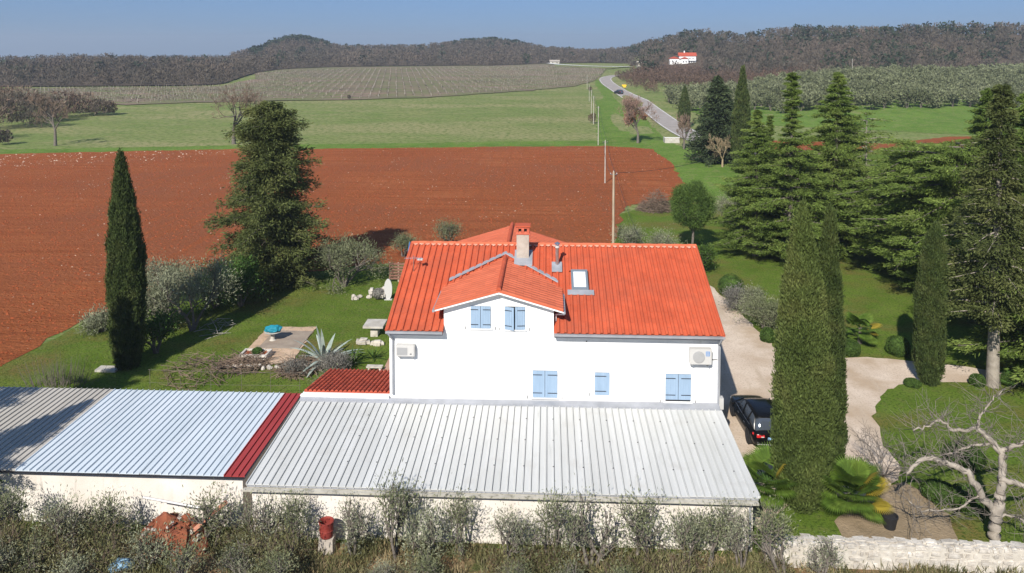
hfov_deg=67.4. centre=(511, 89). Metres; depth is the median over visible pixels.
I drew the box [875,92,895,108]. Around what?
olive tree
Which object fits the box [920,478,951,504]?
clipped shrub
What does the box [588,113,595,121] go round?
field bush
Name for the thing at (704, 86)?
olive tree
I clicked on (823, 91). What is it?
olive tree
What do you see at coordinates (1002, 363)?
cedar tree
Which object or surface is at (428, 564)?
olive tree
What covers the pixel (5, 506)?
olive tree
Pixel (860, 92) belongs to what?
olive tree
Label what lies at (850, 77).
olive tree
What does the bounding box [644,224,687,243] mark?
olive bush
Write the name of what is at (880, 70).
olive tree
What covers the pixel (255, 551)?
undergrowth
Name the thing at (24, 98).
thicket bush
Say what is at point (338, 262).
olive bush
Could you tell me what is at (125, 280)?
cypress tree
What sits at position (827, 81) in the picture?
olive tree
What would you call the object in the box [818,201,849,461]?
cypress tree
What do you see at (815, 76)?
olive tree
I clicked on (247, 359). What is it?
dry shrub
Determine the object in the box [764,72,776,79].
olive tree
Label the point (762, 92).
olive tree
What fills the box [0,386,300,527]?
shed
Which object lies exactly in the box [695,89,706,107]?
olive tree
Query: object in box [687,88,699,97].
olive tree
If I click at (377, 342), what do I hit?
boulder
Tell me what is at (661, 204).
brush pile
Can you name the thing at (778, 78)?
olive tree
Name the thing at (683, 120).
bare tree
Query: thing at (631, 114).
bare tree
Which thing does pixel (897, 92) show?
olive tree
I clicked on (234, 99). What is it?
bare tree
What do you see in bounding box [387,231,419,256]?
olive bush
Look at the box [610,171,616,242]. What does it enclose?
utility pole
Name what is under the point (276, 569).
olive tree
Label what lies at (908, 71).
olive tree
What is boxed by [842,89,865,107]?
olive tree
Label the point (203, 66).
bare woodland
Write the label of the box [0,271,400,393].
lawn grass
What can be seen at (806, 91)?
olive tree
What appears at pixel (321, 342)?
agave plant
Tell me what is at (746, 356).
gravel drive
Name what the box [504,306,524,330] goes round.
window
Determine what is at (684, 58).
house
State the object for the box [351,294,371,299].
rock garden
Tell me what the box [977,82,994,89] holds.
olive tree
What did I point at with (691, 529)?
olive tree
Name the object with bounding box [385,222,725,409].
house
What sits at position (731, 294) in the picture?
olive bush
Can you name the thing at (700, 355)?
air conditioner
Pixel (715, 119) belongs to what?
fir tree
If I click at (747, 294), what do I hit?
olive bush
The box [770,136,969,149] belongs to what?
red soil patch
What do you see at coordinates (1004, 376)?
clipped shrub
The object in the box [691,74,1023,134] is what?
orchard grass
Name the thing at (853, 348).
clipped shrub
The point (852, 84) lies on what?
olive tree
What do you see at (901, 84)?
olive tree
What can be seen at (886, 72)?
olive tree
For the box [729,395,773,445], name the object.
parked car
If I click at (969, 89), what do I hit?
olive tree
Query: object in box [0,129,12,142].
thicket bush
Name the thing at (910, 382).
clipped shrub
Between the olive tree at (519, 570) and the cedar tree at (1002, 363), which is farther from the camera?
the cedar tree at (1002, 363)
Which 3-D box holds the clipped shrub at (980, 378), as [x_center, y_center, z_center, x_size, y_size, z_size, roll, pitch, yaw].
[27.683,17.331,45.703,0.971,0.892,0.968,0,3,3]
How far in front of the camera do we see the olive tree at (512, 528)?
29.46 m
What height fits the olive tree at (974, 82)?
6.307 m
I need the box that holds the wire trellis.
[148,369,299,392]
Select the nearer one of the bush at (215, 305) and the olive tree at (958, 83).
the bush at (215, 305)
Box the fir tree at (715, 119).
[684,75,734,166]
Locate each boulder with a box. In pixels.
[356,337,369,344]
[370,340,383,345]
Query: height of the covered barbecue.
1.101 m
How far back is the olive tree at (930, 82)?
257.68 m
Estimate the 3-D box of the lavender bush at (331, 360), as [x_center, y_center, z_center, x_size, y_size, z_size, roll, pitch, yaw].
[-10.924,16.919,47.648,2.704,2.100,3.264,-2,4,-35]
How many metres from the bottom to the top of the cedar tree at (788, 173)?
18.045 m
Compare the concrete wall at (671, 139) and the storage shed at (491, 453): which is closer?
the storage shed at (491, 453)
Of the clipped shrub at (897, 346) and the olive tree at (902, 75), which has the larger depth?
the olive tree at (902, 75)
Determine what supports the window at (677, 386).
in the house at (519, 311)
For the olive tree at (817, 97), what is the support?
on the orchard grass at (947, 118)
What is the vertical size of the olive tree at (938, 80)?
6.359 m
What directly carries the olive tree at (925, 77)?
on the orchard grass at (947, 118)
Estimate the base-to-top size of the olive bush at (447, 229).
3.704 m
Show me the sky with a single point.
(150, 28)
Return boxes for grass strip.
[0,80,740,200]
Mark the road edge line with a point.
(648, 114)
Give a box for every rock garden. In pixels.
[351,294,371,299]
[368,286,384,298]
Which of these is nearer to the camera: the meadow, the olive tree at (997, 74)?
the olive tree at (997, 74)
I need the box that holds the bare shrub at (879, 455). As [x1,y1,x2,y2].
[844,418,924,495]
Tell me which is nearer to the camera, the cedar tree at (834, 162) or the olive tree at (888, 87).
the cedar tree at (834, 162)
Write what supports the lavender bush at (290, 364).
on the lawn at (882, 298)
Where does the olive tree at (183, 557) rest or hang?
on the verge
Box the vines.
[0,65,602,102]
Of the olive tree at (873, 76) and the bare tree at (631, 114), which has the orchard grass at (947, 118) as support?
the olive tree at (873, 76)
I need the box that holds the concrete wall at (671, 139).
[663,137,679,142]
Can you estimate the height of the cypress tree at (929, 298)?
10.207 m
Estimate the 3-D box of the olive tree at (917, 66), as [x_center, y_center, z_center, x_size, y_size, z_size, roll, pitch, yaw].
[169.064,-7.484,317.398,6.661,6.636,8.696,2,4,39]
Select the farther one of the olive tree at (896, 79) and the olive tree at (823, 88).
the olive tree at (896, 79)
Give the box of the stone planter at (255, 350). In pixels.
[239,347,271,359]
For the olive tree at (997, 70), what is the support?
on the orchard grass at (947, 118)
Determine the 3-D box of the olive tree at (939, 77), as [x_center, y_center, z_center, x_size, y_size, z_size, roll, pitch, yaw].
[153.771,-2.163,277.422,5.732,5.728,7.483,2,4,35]
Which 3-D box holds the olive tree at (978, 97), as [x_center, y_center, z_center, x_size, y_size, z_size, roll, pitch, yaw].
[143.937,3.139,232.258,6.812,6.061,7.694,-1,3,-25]
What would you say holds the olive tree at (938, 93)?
on the orchard grass at (947, 118)
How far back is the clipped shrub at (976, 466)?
36.40 m
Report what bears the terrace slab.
on the lawn at (882, 298)
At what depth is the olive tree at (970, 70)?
307.63 m
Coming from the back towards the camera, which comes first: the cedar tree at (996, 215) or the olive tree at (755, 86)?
the olive tree at (755, 86)
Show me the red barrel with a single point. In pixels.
(326, 524)
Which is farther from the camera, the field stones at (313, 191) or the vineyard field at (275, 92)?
the vineyard field at (275, 92)
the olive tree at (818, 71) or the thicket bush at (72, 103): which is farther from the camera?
the olive tree at (818, 71)
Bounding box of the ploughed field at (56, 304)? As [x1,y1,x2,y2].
[0,146,684,367]
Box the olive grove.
[812,62,1023,72]
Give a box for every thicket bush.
[0,84,18,114]
[0,85,38,110]
[0,89,31,125]
[0,93,15,123]
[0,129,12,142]
[2,89,48,121]
[15,100,54,124]
[26,91,62,116]
[41,99,70,118]
[48,90,82,113]
[63,97,83,110]
[66,91,97,113]
[82,99,100,112]
[87,98,111,113]
[100,101,117,113]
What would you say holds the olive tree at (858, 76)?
on the orchard grass at (947, 118)
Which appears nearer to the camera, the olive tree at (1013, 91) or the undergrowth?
the undergrowth
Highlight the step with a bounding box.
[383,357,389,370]
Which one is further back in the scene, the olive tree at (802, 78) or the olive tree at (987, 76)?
the olive tree at (987, 76)
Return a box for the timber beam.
[191,500,227,534]
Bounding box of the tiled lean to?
[300,368,389,398]
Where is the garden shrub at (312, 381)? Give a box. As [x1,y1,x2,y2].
[308,363,340,385]
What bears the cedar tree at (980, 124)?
on the lawn at (882, 298)
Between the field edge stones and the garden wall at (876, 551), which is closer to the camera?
the garden wall at (876, 551)
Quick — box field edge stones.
[0,150,230,165]
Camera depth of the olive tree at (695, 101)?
237.84 m
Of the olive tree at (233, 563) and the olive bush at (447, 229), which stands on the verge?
the olive tree at (233, 563)
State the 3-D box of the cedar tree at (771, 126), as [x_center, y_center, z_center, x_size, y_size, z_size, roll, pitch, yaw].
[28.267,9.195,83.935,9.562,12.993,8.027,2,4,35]
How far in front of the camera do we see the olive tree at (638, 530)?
29.50 m
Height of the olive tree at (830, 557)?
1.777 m
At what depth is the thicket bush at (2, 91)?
215.82 m
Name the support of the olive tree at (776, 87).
on the orchard grass at (947, 118)
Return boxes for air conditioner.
[396,343,414,358]
[689,347,716,365]
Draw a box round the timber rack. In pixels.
[389,262,403,281]
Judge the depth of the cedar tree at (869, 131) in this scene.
80.01 m
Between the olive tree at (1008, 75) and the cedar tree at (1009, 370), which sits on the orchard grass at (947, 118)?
the olive tree at (1008, 75)
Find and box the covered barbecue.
[264,325,282,340]
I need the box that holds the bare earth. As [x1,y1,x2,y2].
[832,481,958,540]
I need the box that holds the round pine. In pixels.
[668,179,717,243]
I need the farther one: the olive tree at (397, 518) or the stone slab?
the stone slab
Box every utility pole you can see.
[597,106,599,144]
[603,140,607,182]
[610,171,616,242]
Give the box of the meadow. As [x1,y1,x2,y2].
[555,63,629,68]
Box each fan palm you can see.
[742,441,797,510]
[820,453,894,523]
[844,310,882,345]
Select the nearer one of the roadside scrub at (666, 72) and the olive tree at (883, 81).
the olive tree at (883, 81)
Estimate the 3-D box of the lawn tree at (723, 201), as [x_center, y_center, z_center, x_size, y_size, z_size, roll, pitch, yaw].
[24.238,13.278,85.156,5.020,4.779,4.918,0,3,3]
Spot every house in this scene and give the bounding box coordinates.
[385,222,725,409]
[668,51,696,64]
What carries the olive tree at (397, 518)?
on the verge
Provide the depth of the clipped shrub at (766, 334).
52.28 m
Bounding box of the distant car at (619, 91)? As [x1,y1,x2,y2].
[614,90,623,93]
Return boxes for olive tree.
[0,474,39,549]
[0,525,21,569]
[5,518,58,572]
[25,480,103,556]
[37,541,101,572]
[74,485,149,555]
[112,517,178,572]
[150,530,210,572]
[170,478,247,552]
[211,529,258,572]
[226,488,294,554]
[246,542,306,572]
[270,486,323,558]
[330,488,380,562]
[357,554,400,572]
[361,457,434,560]
[391,490,457,568]
[400,547,445,572]
[431,473,487,568]
[481,495,541,564]
[486,553,531,572]
[510,486,589,563]
[549,554,587,572]
[550,473,639,568]
[606,560,638,572]
[607,484,686,562]
[658,495,722,571]
[661,84,675,101]
[665,89,678,103]
[670,91,688,108]
[681,84,698,90]
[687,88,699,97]
[687,490,738,566]
[688,94,703,108]
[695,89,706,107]
[698,83,710,91]
[698,92,708,103]
[705,492,768,568]
[729,491,802,572]
[748,93,762,108]
[750,82,764,90]
[750,87,768,105]
[754,76,770,82]
[757,94,778,110]
[761,84,770,91]
[762,93,778,105]
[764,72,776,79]
[769,83,785,92]
[770,75,783,81]
[773,88,783,100]
[776,98,789,112]
[791,93,813,110]
[796,87,818,107]
[796,531,849,572]
[799,70,816,76]
[799,74,808,83]
[802,82,817,89]
[805,90,824,107]
[807,76,820,87]
[809,74,820,82]
[809,86,826,104]
[816,68,828,74]
[817,85,828,94]
[819,74,833,82]
[819,78,831,86]
[827,65,843,72]
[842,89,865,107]
[844,67,862,74]
[844,78,861,89]
[848,71,865,80]
[851,87,865,103]
[852,73,866,80]
[854,81,879,93]
[861,87,879,103]
[862,90,883,109]
[864,70,880,80]
[870,75,892,88]
[874,66,887,76]
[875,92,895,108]
[876,66,894,71]
[877,70,891,75]
[878,84,896,99]
[878,88,898,102]
[888,63,902,72]
[888,76,903,83]
[890,73,909,84]
[894,82,911,90]
[894,87,907,103]
[896,85,920,107]
[901,66,915,72]
[903,67,919,76]
[904,72,920,82]
[906,76,922,86]
[911,83,931,93]
[913,63,928,70]
[914,87,940,107]
[917,66,928,74]
[918,70,934,78]
[920,74,930,80]
[923,80,941,88]
[925,64,938,71]
[931,87,954,107]
[932,76,945,87]
[932,76,952,86]
[937,81,952,87]
[939,66,953,73]
[942,90,962,106]
[943,72,954,78]
[943,83,962,102]
[946,76,965,86]
[949,81,963,86]
[950,72,968,81]
[958,83,969,98]
[960,86,976,102]
[962,90,978,106]
[964,66,979,72]
[965,79,983,87]
[972,76,991,84]
[974,90,993,103]
[975,64,989,72]
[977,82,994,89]
[980,68,992,75]
[982,72,994,79]
[984,80,995,86]
[989,66,1004,74]
[992,71,1002,76]
[998,75,1018,84]
[1000,72,1017,84]
[1010,79,1023,87]
[1011,88,1023,92]
[1013,90,1022,105]
[1014,67,1023,74]
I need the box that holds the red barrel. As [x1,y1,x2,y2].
[318,516,333,539]
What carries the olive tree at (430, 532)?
on the verge
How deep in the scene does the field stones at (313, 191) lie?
109.74 m
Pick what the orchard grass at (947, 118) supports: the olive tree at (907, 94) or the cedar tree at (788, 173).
the olive tree at (907, 94)
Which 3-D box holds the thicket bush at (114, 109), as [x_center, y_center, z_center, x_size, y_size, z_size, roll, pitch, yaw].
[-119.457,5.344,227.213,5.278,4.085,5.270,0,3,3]
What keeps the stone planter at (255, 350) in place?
on the terrace slab
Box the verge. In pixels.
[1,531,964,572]
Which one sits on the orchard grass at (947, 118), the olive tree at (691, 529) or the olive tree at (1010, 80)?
the olive tree at (1010, 80)
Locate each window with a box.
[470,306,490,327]
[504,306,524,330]
[533,370,556,397]
[595,372,608,394]
[665,374,690,401]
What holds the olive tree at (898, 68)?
on the orchard grass at (947, 118)
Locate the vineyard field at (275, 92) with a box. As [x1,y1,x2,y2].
[1,64,604,104]
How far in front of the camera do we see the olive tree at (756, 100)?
237.44 m
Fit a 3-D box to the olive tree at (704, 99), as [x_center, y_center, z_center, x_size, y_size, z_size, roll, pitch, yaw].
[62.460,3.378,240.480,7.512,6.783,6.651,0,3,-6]
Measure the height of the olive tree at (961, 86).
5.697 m
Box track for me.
[549,63,629,66]
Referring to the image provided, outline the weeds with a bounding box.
[0,523,1023,572]
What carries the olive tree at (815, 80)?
on the orchard grass at (947, 118)
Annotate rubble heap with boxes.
[136,512,208,565]
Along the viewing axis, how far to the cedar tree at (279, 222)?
63.42 m
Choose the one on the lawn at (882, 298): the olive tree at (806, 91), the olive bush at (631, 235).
the olive bush at (631, 235)
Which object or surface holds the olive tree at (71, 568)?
on the verge
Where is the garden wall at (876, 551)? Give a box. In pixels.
[762,533,1023,572]
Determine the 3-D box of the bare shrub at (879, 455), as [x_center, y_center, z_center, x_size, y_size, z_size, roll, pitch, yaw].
[17.123,17.366,36.097,3.754,2.988,3.970,0,3,3]
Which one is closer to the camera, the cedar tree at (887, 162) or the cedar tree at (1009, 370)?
the cedar tree at (1009, 370)
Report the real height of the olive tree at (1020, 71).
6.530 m
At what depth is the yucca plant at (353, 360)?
48.73 m
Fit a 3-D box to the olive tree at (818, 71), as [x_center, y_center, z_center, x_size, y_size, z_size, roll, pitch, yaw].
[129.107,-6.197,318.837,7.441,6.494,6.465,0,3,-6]
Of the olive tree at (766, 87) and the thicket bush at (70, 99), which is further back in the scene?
the olive tree at (766, 87)
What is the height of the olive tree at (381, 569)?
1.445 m
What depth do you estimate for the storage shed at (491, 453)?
32.76 m
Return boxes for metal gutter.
[143,496,197,508]
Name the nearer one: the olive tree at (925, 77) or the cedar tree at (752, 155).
the cedar tree at (752, 155)
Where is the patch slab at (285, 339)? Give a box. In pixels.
[258,330,312,348]
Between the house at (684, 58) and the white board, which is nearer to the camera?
the white board
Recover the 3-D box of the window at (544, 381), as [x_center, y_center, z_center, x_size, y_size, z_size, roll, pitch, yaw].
[1.612,14.455,37.646,1.210,1.330,0.095,0,3,3]
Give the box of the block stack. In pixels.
[318,533,335,554]
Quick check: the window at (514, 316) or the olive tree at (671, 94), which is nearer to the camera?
the window at (514, 316)
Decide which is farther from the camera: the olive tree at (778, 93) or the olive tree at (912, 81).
the olive tree at (912, 81)
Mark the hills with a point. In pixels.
(699, 57)
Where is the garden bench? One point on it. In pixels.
(370, 366)
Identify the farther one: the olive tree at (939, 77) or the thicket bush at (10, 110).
the olive tree at (939, 77)
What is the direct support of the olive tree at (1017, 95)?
on the orchard grass at (947, 118)
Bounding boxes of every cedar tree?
[202,100,336,301]
[701,109,793,258]
[733,115,785,224]
[736,72,854,259]
[775,72,887,254]
[820,138,984,278]
[838,111,900,236]
[843,140,1015,296]
[912,83,1023,388]
[945,92,1023,321]
[947,180,1023,383]
[951,88,1004,192]
[983,318,1023,376]
[999,360,1023,385]
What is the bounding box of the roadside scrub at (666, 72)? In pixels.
[615,60,810,91]
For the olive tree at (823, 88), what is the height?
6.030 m
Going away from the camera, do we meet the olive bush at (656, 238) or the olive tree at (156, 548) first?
the olive tree at (156, 548)
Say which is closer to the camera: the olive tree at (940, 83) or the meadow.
the olive tree at (940, 83)
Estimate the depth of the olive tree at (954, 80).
270.52 m
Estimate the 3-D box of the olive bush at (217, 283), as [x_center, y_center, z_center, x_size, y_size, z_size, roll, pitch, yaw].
[-22.735,14.676,54.779,7.265,6.034,6.829,0,3,3]
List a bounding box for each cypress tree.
[103,147,148,371]
[677,85,690,127]
[730,64,751,172]
[768,196,842,515]
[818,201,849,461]
[911,220,949,386]
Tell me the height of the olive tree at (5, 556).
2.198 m
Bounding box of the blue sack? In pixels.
[108,557,134,572]
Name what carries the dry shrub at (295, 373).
on the lawn at (882, 298)
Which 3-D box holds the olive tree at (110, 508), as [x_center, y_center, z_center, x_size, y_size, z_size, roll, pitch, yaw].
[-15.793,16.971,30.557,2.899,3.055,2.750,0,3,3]
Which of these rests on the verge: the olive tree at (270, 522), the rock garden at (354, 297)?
the olive tree at (270, 522)
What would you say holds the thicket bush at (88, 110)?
on the ground at (560, 113)
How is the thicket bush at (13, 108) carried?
on the ground at (560, 113)
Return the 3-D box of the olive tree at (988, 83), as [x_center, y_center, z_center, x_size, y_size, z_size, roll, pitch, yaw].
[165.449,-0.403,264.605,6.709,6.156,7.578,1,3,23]
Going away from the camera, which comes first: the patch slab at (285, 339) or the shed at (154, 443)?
the shed at (154, 443)
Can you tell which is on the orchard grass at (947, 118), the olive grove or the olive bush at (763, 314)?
the olive grove
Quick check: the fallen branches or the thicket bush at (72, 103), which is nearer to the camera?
the fallen branches
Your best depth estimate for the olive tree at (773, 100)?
231.98 m
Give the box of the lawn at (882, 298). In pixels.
[0,150,1023,556]
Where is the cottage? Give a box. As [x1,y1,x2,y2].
[550,60,559,63]
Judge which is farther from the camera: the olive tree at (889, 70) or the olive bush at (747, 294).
the olive tree at (889, 70)
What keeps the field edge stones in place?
on the ploughed field at (56, 304)
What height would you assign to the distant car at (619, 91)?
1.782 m
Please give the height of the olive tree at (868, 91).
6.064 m
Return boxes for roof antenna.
[404,256,422,270]
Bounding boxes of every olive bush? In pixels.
[74,303,109,338]
[145,248,196,288]
[145,249,242,338]
[145,272,186,320]
[313,230,399,295]
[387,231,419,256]
[432,214,466,240]
[608,218,649,243]
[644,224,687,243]
[718,280,756,312]
[728,288,779,328]
[733,280,771,317]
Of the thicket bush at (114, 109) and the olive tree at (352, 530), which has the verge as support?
the olive tree at (352, 530)
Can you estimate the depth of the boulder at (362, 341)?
51.94 m
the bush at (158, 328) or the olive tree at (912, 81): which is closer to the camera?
the bush at (158, 328)
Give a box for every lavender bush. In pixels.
[278,356,310,377]
[310,345,356,372]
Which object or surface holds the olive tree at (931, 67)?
on the orchard grass at (947, 118)
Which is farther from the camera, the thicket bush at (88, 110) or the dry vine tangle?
the thicket bush at (88, 110)
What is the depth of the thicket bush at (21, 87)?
226.51 m
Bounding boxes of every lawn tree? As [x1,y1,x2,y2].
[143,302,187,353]
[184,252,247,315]
[198,251,272,307]
[692,239,721,271]
[714,190,736,218]
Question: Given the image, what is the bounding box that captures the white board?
[384,279,391,299]
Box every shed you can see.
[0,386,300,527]
[243,397,760,551]
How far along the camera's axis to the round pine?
74.73 m
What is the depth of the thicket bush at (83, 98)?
224.27 m
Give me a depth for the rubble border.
48.01 m
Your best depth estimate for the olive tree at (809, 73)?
308.58 m
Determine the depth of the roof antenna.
41.85 m
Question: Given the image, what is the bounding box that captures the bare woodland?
[0,21,1023,84]
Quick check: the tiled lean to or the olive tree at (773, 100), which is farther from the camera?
the olive tree at (773, 100)
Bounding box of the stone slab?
[95,365,117,372]
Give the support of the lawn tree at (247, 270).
on the lawn at (882, 298)
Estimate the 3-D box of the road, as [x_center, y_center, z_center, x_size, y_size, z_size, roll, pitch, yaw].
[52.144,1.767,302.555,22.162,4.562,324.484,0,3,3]
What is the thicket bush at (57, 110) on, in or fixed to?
on the ground at (560, 113)
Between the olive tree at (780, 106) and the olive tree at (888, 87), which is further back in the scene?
the olive tree at (888, 87)
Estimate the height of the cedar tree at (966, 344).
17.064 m
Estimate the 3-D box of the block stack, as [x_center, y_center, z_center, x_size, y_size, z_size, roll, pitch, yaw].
[-7.379,18.115,30.570,0.600,0.620,0.440,0,3,3]
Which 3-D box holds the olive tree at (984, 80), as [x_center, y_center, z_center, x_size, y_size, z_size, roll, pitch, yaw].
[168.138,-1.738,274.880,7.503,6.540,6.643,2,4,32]
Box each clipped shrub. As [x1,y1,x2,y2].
[717,273,744,295]
[759,326,776,342]
[844,338,861,356]
[885,335,910,357]
[903,377,921,388]
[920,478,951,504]
[942,441,987,471]
[947,482,988,516]
[968,373,986,386]
[999,373,1020,387]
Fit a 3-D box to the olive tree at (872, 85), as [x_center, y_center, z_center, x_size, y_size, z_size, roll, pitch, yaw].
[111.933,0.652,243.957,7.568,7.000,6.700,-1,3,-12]
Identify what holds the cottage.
on the hills
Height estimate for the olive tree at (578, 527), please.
3.443 m
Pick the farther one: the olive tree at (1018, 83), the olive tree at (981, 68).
the olive tree at (981, 68)
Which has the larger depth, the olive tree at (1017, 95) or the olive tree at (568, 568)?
the olive tree at (1017, 95)
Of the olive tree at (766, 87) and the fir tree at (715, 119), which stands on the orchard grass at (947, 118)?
the olive tree at (766, 87)
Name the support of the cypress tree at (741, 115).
on the grass strip
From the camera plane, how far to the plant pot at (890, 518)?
31.94 m
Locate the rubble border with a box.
[224,364,321,370]
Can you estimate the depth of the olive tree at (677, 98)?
244.21 m
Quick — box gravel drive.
[710,286,1023,529]
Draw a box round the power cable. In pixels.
[620,153,725,172]
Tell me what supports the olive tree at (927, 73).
on the orchard grass at (947, 118)
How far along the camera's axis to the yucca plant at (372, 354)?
49.67 m
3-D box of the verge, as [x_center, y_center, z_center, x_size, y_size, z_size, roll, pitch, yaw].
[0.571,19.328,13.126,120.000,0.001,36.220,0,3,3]
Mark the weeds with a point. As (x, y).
(362, 554)
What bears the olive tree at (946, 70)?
on the orchard grass at (947, 118)
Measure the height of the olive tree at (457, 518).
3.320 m
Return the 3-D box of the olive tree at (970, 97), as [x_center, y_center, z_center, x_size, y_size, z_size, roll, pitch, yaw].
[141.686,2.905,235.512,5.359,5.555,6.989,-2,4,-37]
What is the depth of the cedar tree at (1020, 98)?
53.58 m
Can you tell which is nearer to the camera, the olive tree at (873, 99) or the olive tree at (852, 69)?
the olive tree at (873, 99)
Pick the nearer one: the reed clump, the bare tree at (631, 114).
the reed clump
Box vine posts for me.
[5,65,602,101]
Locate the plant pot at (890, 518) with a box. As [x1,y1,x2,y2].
[881,510,898,530]
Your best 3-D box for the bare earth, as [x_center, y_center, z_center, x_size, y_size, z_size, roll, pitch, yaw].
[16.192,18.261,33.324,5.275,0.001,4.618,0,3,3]
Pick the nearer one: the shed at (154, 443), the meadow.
the shed at (154, 443)
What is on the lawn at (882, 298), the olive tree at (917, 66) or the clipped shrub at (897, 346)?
the clipped shrub at (897, 346)
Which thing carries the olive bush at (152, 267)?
on the lawn at (882, 298)
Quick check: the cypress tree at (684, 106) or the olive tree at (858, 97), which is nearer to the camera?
the cypress tree at (684, 106)
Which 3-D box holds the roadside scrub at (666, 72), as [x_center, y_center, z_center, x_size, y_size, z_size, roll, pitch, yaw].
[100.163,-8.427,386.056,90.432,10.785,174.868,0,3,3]
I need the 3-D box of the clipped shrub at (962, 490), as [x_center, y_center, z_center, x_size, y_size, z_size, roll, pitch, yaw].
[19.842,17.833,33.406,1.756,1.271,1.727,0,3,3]
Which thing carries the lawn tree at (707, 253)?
on the lawn at (882, 298)
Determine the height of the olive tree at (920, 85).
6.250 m
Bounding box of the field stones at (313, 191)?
[6,149,664,348]
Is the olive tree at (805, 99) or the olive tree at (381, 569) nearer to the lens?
the olive tree at (381, 569)
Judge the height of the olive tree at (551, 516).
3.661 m
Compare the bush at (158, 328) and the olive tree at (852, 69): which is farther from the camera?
the olive tree at (852, 69)
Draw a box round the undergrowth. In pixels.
[0,497,803,572]
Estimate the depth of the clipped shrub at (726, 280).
62.20 m
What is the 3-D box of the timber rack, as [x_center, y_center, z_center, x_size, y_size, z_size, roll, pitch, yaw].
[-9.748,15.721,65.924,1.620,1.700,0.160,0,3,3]
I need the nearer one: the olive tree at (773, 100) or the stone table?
the stone table
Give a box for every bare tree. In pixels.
[27,92,70,145]
[206,82,262,143]
[617,94,661,142]
[676,112,693,148]
[705,134,730,166]
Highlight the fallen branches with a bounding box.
[194,318,234,338]
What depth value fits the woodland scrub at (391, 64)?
411.95 m
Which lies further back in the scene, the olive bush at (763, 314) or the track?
the track
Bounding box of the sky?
[0,0,1023,58]
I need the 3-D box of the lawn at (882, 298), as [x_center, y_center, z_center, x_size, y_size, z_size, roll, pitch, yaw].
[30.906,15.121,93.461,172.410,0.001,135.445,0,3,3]
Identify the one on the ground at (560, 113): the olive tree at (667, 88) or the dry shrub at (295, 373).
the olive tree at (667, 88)
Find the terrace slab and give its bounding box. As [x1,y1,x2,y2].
[249,327,315,363]
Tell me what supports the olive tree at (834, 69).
on the orchard grass at (947, 118)
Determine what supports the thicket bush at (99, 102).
on the ground at (560, 113)
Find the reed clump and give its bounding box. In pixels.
[11,353,110,387]
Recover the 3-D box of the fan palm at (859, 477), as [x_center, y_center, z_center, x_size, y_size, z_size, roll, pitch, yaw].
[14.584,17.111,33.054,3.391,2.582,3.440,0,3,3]
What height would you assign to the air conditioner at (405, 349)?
0.790 m
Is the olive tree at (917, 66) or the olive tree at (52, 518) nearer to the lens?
the olive tree at (52, 518)
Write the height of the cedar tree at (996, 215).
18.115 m
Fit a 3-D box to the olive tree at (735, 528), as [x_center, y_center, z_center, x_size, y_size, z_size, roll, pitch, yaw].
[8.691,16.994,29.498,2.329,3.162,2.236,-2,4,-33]
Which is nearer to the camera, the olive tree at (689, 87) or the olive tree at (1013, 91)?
the olive tree at (1013, 91)
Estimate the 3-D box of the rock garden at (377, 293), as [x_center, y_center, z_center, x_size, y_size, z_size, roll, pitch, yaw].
[-10.839,16.341,61.724,1.566,1.073,1.840,0,3,3]
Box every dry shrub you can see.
[211,348,278,377]
[267,348,322,380]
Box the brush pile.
[633,188,671,214]
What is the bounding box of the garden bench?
[366,364,382,370]
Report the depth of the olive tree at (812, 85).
259.29 m
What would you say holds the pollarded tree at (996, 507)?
on the lawn at (882, 298)
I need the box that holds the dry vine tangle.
[160,349,239,390]
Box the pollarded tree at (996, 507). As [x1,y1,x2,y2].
[880,364,1023,541]
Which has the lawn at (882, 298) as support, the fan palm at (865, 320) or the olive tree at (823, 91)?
the fan palm at (865, 320)
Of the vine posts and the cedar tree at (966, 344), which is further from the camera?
the vine posts
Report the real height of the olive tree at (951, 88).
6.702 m
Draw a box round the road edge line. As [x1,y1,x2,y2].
[600,75,694,142]
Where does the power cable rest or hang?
attached to the utility pole at (613, 214)
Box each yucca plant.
[342,343,372,369]
[361,345,385,360]
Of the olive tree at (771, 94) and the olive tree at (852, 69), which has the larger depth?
the olive tree at (852, 69)
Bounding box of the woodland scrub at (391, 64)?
[0,56,1023,85]
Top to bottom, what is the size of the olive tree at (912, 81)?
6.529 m
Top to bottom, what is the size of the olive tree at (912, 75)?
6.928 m
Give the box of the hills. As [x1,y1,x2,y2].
[0,33,1023,85]
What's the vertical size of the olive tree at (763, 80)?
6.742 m
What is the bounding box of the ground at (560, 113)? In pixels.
[0,57,1016,554]
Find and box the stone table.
[363,319,386,336]
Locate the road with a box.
[599,75,699,140]
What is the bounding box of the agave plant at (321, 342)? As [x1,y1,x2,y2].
[294,326,363,376]
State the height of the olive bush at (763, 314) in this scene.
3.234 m

